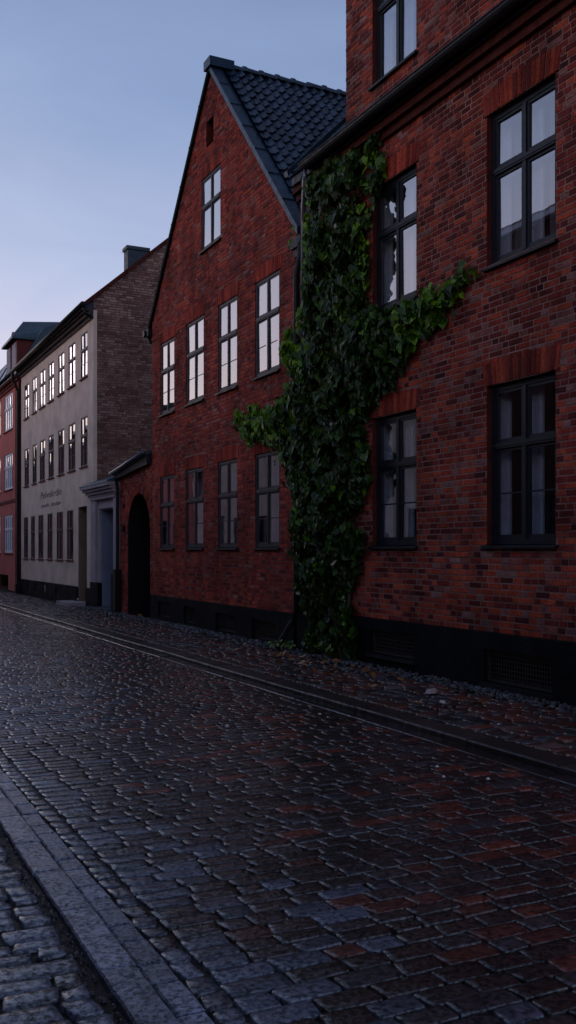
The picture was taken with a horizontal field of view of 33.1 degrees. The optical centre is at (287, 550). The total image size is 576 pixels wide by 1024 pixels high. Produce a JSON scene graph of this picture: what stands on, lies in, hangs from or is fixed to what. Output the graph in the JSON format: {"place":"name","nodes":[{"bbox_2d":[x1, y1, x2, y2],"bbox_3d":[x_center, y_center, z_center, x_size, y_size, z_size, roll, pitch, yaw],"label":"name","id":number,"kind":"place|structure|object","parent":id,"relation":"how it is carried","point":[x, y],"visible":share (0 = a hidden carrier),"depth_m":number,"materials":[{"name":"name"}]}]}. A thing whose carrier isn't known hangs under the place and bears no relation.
{"place":"outdoors","nodes":[
{"label":"outdoors","id":0,"kind":"place"},
{"bbox_2d":[0,832,127,1023],"bbox_3d":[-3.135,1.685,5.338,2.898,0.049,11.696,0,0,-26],"label":"pavement","id":1,"kind":"structure","parent":0,"point":[29,993],"depth_m":3.84,"materials":[{"name":"stone"}]},
{"bbox_2d":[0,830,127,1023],"bbox_3d":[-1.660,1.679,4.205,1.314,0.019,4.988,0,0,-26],"label":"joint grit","id":2,"kind":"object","parent":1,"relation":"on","point":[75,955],"visible":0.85,"depth_m":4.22,"materials":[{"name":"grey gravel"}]},
{"bbox_2d":[0,0,345,369],"label":"sky","id":3,"kind":"structure","parent":0,"point":[100,99],"materials":[{"name":"blue"}]},
{"bbox_2d":[0,608,575,1023],"bbox_3d":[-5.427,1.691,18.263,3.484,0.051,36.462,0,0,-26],"label":"road","id":4,"kind":"structure","parent":0,"point":[343,811],"depth_m":5.67,"materials":[{"name":"stone"}]},
{"bbox_2d":[0,751,250,1023],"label":"road border","id":5,"kind":"object","parent":4,"relation":"on","point":[214,998],"visible":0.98,"depth_m":4.45,"materials":[{"name":"stone"}]},
{"bbox_2d":[0,585,575,759],"bbox_3d":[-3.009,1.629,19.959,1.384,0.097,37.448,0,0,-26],"label":"pavement","id":6,"kind":"structure","parent":0,"point":[527,727],"depth_m":11.49,"materials":[{"name":"stone"}]},
{"bbox_2d":[0,322,58,591],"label":"pink house","id":7,"kind":"structure","parent":6,"relation":"on","point":[24,339],"depth_m":38.76,"materials":[{"name":"paint"}]},
{"bbox_2d":[0,517,0,553],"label":"window","id":8,"kind":"structure","parent":7,"relation":"in","point":[0,517],"depth_m":41.09,"materials":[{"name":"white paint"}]},
{"bbox_2d":[0,458,0,492],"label":"window","id":9,"kind":"structure","parent":7,"relation":"in","point":[0,458],"depth_m":41.09,"materials":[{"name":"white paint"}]},
{"bbox_2d":[0,402,0,434],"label":"window","id":10,"kind":"structure","parent":7,"relation":"in","point":[0,402],"depth_m":41.09,"materials":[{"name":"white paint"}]},
{"bbox_2d":[3,515,12,553],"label":"window","id":11,"kind":"structure","parent":7,"relation":"in","point":[8,519],"depth_m":39.14,"materials":[{"name":"white paint"}]},
{"bbox_2d":[3,452,12,491],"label":"window","id":12,"kind":"structure","parent":7,"relation":"in","point":[8,458],"depth_m":39.14,"materials":[{"name":"white paint"}]},
{"bbox_2d":[3,392,12,433],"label":"window","id":13,"kind":"structure","parent":7,"relation":"in","point":[9,399],"depth_m":39.14,"materials":[{"name":"glass"}]},
{"bbox_2d":[10,238,167,606],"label":"cream house","id":14,"kind":"structure","parent":6,"relation":"on","point":[83,369],"depth_m":28.83,"materials":[{"name":"paint"}]},
{"bbox_2d":[22,517,27,558],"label":"window","id":15,"kind":"structure","parent":14,"relation":"in","point":[26,518],"depth_m":35.87,"materials":[{"name":"grey paint"}]},
{"bbox_2d":[23,383,28,420],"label":"window","id":16,"kind":"structure","parent":14,"relation":"in","point":[26,398],"depth_m":35.74,"materials":[{"name":"glass"}]},
{"bbox_2d":[23,448,28,487],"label":"window","id":17,"kind":"structure","parent":14,"relation":"in","point":[26,463],"depth_m":35.74,"materials":[{"name":"black glass"}]},
{"bbox_2d":[30,516,34,559],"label":"window","id":18,"kind":"structure","parent":14,"relation":"in","point":[32,517],"depth_m":34.74,"materials":[{"name":"grey paint"}]},
{"bbox_2d":[31,376,36,414],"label":"window","id":19,"kind":"structure","parent":14,"relation":"in","point":[34,391],"depth_m":34.45,"materials":[{"name":"glass"}]},
{"bbox_2d":[31,443,36,484],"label":"window","id":20,"kind":"structure","parent":14,"relation":"in","point":[34,459],"depth_m":34.46,"materials":[{"name":"black glass"}]},
{"bbox_2d":[37,515,43,559],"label":"window","id":21,"kind":"structure","parent":14,"relation":"in","point":[40,517],"depth_m":33.49,"materials":[{"name":"grey paint"}]},
{"bbox_2d":[38,369,45,409],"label":"window","id":22,"kind":"structure","parent":14,"relation":"in","point":[42,374],"depth_m":33.27,"materials":[{"name":"glass"}]},
{"bbox_2d":[38,439,45,482],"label":"window","id":23,"kind":"structure","parent":14,"relation":"in","point":[42,443],"depth_m":33.27,"materials":[{"name":"black glass"}]},
{"bbox_2d":[46,513,52,559],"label":"window","id":24,"kind":"structure","parent":14,"relation":"in","point":[49,516],"depth_m":32.21,"materials":[{"name":"grey paint"}]},
{"bbox_2d":[47,361,53,403],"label":"window","id":25,"kind":"structure","parent":14,"relation":"in","point":[51,366],"depth_m":32.05,"materials":[{"name":"glass"}]},
{"bbox_2d":[47,434,53,479],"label":"window","id":26,"kind":"structure","parent":14,"relation":"in","point":[51,438],"depth_m":32.05,"materials":[{"name":"black glass"}]},
{"bbox_2d":[55,512,62,560],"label":"window","id":27,"kind":"structure","parent":14,"relation":"in","point":[59,530],"depth_m":30.90,"materials":[{"name":"grey paint"}]},
{"bbox_2d":[56,352,64,396],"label":"window","id":28,"kind":"structure","parent":14,"relation":"in","point":[61,357],"depth_m":30.73,"materials":[{"name":"glass"}]},
{"bbox_2d":[56,428,64,476],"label":"window","id":29,"kind":"structure","parent":14,"relation":"in","point":[61,432],"depth_m":30.73,"materials":[{"name":"glass"}]},
{"bbox_2d":[65,510,73,560],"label":"window","id":30,"kind":"structure","parent":14,"relation":"in","point":[69,513],"depth_m":29.65,"materials":[{"name":"grey paint"}]},
{"bbox_2d":[66,342,75,389],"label":"window","id":31,"kind":"structure","parent":14,"relation":"in","point":[71,349],"depth_m":29.59,"materials":[{"name":"glass"}]},
{"bbox_2d":[66,422,75,472],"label":"window","id":32,"kind":"structure","parent":14,"relation":"in","point":[71,428],"depth_m":29.58,"materials":[{"name":"glass"}]},
{"bbox_2d":[79,330,87,380],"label":"window","id":33,"kind":"structure","parent":14,"relation":"in","point":[84,337],"depth_m":28.10,"materials":[{"name":"glass"}]},
{"bbox_2d":[79,415,87,468],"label":"window","id":34,"kind":"structure","parent":14,"relation":"in","point":[84,421],"depth_m":28.10,"materials":[{"name":"glass"}]},
{"bbox_2d":[79,476,120,611],"bbox_3d":[-4.561,-0.325,26.284,1.560,3.950,2.952,0,0,-26],"label":"entrance portal","id":35,"kind":"object","parent":6,"relation":"on","point":[101,494],"visible":0.43,"depth_m":26.46,"materials":[{"name":"grey paint"}]},
{"bbox_2d":[108,450,152,615],"bbox_3d":[-2.080,-0.725,24.521,4.245,4.750,2.904,0,0,-26],"label":"arched gateway","id":36,"kind":"object","parent":6,"relation":"on","point":[132,584],"visible":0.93,"depth_m":24.27,"materials":[{"name":"brick"}]},
{"bbox_2d":[142,55,345,648],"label":"gabled house","id":37,"kind":"structure","parent":6,"relation":"on","point":[226,304],"depth_m":18.61,"materials":[{"name":"brick"}]},
{"bbox_2d":[157,475,174,549],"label":"window","id":38,"kind":"structure","parent":37,"relation":"in","point":[167,483],"depth_m":21.47,"materials":[{"name":"grey glass"}]},
{"bbox_2d":[158,338,174,417],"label":"window","id":39,"kind":"structure","parent":37,"relation":"in","point":[167,349],"depth_m":21.47,"materials":[{"name":"glass"}]},
{"bbox_2d":[183,467,203,549],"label":"window","id":40,"kind":"structure","parent":37,"relation":"in","point":[194,500],"depth_m":19.91,"materials":[{"name":"grey glass"}]},
{"bbox_2d":[183,315,203,406],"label":"window","id":41,"kind":"structure","parent":37,"relation":"in","point":[195,330],"depth_m":19.89,"materials":[{"name":"glass"}]},
{"bbox_2d":[198,164,221,254],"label":"window","id":42,"kind":"structure","parent":37,"relation":"in","point":[211,185],"depth_m":19.09,"materials":[{"name":"glass"}]},
{"bbox_2d":[214,459,238,549],"bbox_3d":[-1.037,-0.855,18.385,0.360,1.685,1.052,0,0,-26],"label":"window","id":43,"kind":"structure","parent":37,"relation":"in","point":[227,496],"depth_m":18.32,"materials":[{"name":"grey glass"}]},
{"bbox_2d":[215,296,237,394],"bbox_3d":[-1.033,-3.865,18.376,0.361,1.725,1.032,0,0,-26],"label":"window","id":44,"kind":"structure","parent":37,"relation":"in","point":[228,310],"depth_m":18.31,"materials":[{"name":"glass"}]},
{"bbox_2d":[251,450,280,549],"bbox_3d":[-0.248,-0.849,16.768,0.362,1.675,1.092,0,0,-26],"label":"window","id":45,"kind":"structure","parent":37,"relation":"in","point":[267,498],"depth_m":16.86,"materials":[{"name":"grey glass"}]},
{"bbox_2d":[251,270,280,380],"bbox_3d":[-0.248,-3.870,16.767,0.361,1.715,1.092,0,0,-26],"label":"window","id":46,"kind":"structure","parent":37,"relation":"in","point":[268,289],"depth_m":16.70,"materials":[{"name":"glass"}]},
{"bbox_2d":[267,640,294,648],"bbox_3d":[-0.093,1.513,15.511,0.464,0.194,0.412,0,0,23],"label":"weed","id":47,"kind":"object","parent":6,"relation":"on","point":[289,646],"visible":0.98,"depth_m":15.46,"materials":[{"name":"green plant"}]},
{"bbox_2d":[313,641,333,660],"bbox_3d":[0.505,1.459,13.921,0.278,0.302,0.408,0,0,-8],"label":"weed","id":48,"kind":"object","parent":6,"relation":"on","point":[320,644],"visible":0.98,"depth_m":13.88,"materials":[{"name":"green plant"}]},
{"bbox_2d":[74,606,575,721],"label":"pebbles","id":49,"kind":"object","parent":6,"relation":"on","point":[506,695],"visible":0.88,"depth_m":12.66,"materials":[{"name":"grey gravel"}]},
{"bbox_2d":[360,667,370,672],"bbox_3d":[1.028,1.559,12.620,0.125,0.066,0.133,0,0,41],"label":"fallen leaf","id":50,"kind":"object","parent":6,"relation":"on","point":[365,669],"visible":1,"depth_m":12.64,"materials":[{"name":"brown plant"}]},
{"bbox_2d":[284,0,575,708],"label":"brick house","id":51,"kind":"structure","parent":6,"relation":"on","point":[465,518],"depth_m":11.54,"materials":[{"name":"brick"}]},
{"bbox_2d":[233,131,478,661],"bbox_3d":[0.416,-2.101,14.466,0.648,7.734,7.305,0,0,-26],"label":"ivy","id":52,"kind":"object","parent":51,"relation":"attached to","point":[287,424],"visible":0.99,"depth_m":14.01,"materials":[{"name":"green plant"}]},
{"bbox_2d":[367,410,417,548],"bbox_3d":[1.528,-0.929,13.106,0.345,1.815,1.192,0,0,-26],"label":"window","id":53,"kind":"structure","parent":51,"relation":"in","point":[386,464],"depth_m":13.18,"materials":[{"name":"black paint"}]},
{"bbox_2d":[367,0,418,91],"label":"window","id":54,"kind":"structure","parent":51,"relation":"in","point":[395,18],"depth_m":13.42,"materials":[{"name":"glass"}]},
{"bbox_2d":[377,167,418,309],"bbox_3d":[1.560,-4.149,13.121,0.417,1.775,1.192,0,0,-26],"label":"window","id":55,"kind":"structure","parent":51,"relation":"in","point":[392,225],"depth_m":13.22,"materials":[{"name":"glass"}]},
{"bbox_2d":[480,372,558,548],"bbox_3d":[2.668,-0.960,10.769,0.345,1.875,1.252,0,0,-26],"label":"window","id":56,"kind":"structure","parent":51,"relation":"in","point":[533,440],"depth_m":10.82,"materials":[{"name":"black paint"}]},
{"bbox_2d":[480,77,558,271],"bbox_3d":[2.699,-4.134,10.784,0.413,1.805,1.252,0,0,-26],"label":"window","id":57,"kind":"structure","parent":51,"relation":"in","point":[520,148],"depth_m":10.87,"materials":[{"name":"glass"}]},
{"bbox_2d":[425,688,437,693],"bbox_3d":[1.601,1.561,10.789,0.204,0.049,0.140,0,0,-26],"label":"stone","id":58,"kind":"object","parent":6,"relation":"on","point":[431,691],"visible":1,"depth_m":10.73,"materials":[{"name":"grey stone"}]},
{"label":"ground","id":59,"kind":"structure","parent":0,"visible":0},
{"bbox_2d":[0,790,179,1023],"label":"kerb slabs","id":60,"kind":"structure","parent":59,"relation":"on","point":[127,985],"depth_m":4.21,"materials":[{"name":"stone"}]},
{"bbox_2d":[0,769,214,1023],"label":"kerb blocks","id":61,"kind":"structure","parent":59,"relation":"on","point":[179,1000],"depth_m":4.35,"materials":[{"name":"stone"}]},
{"bbox_2d":[0,601,575,777],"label":"kerb","id":62,"kind":"structure","parent":59,"relation":"on","point":[562,765],"depth_m":10.00,"materials":[{"name":"grey stone"}]},
{"bbox_2d":[0,606,575,786],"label":"gutter","id":63,"kind":"object","parent":59,"relation":"on","point":[568,780],"visible":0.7,"depth_m":9.70,"materials":[{"name":"stone"}]}
]}

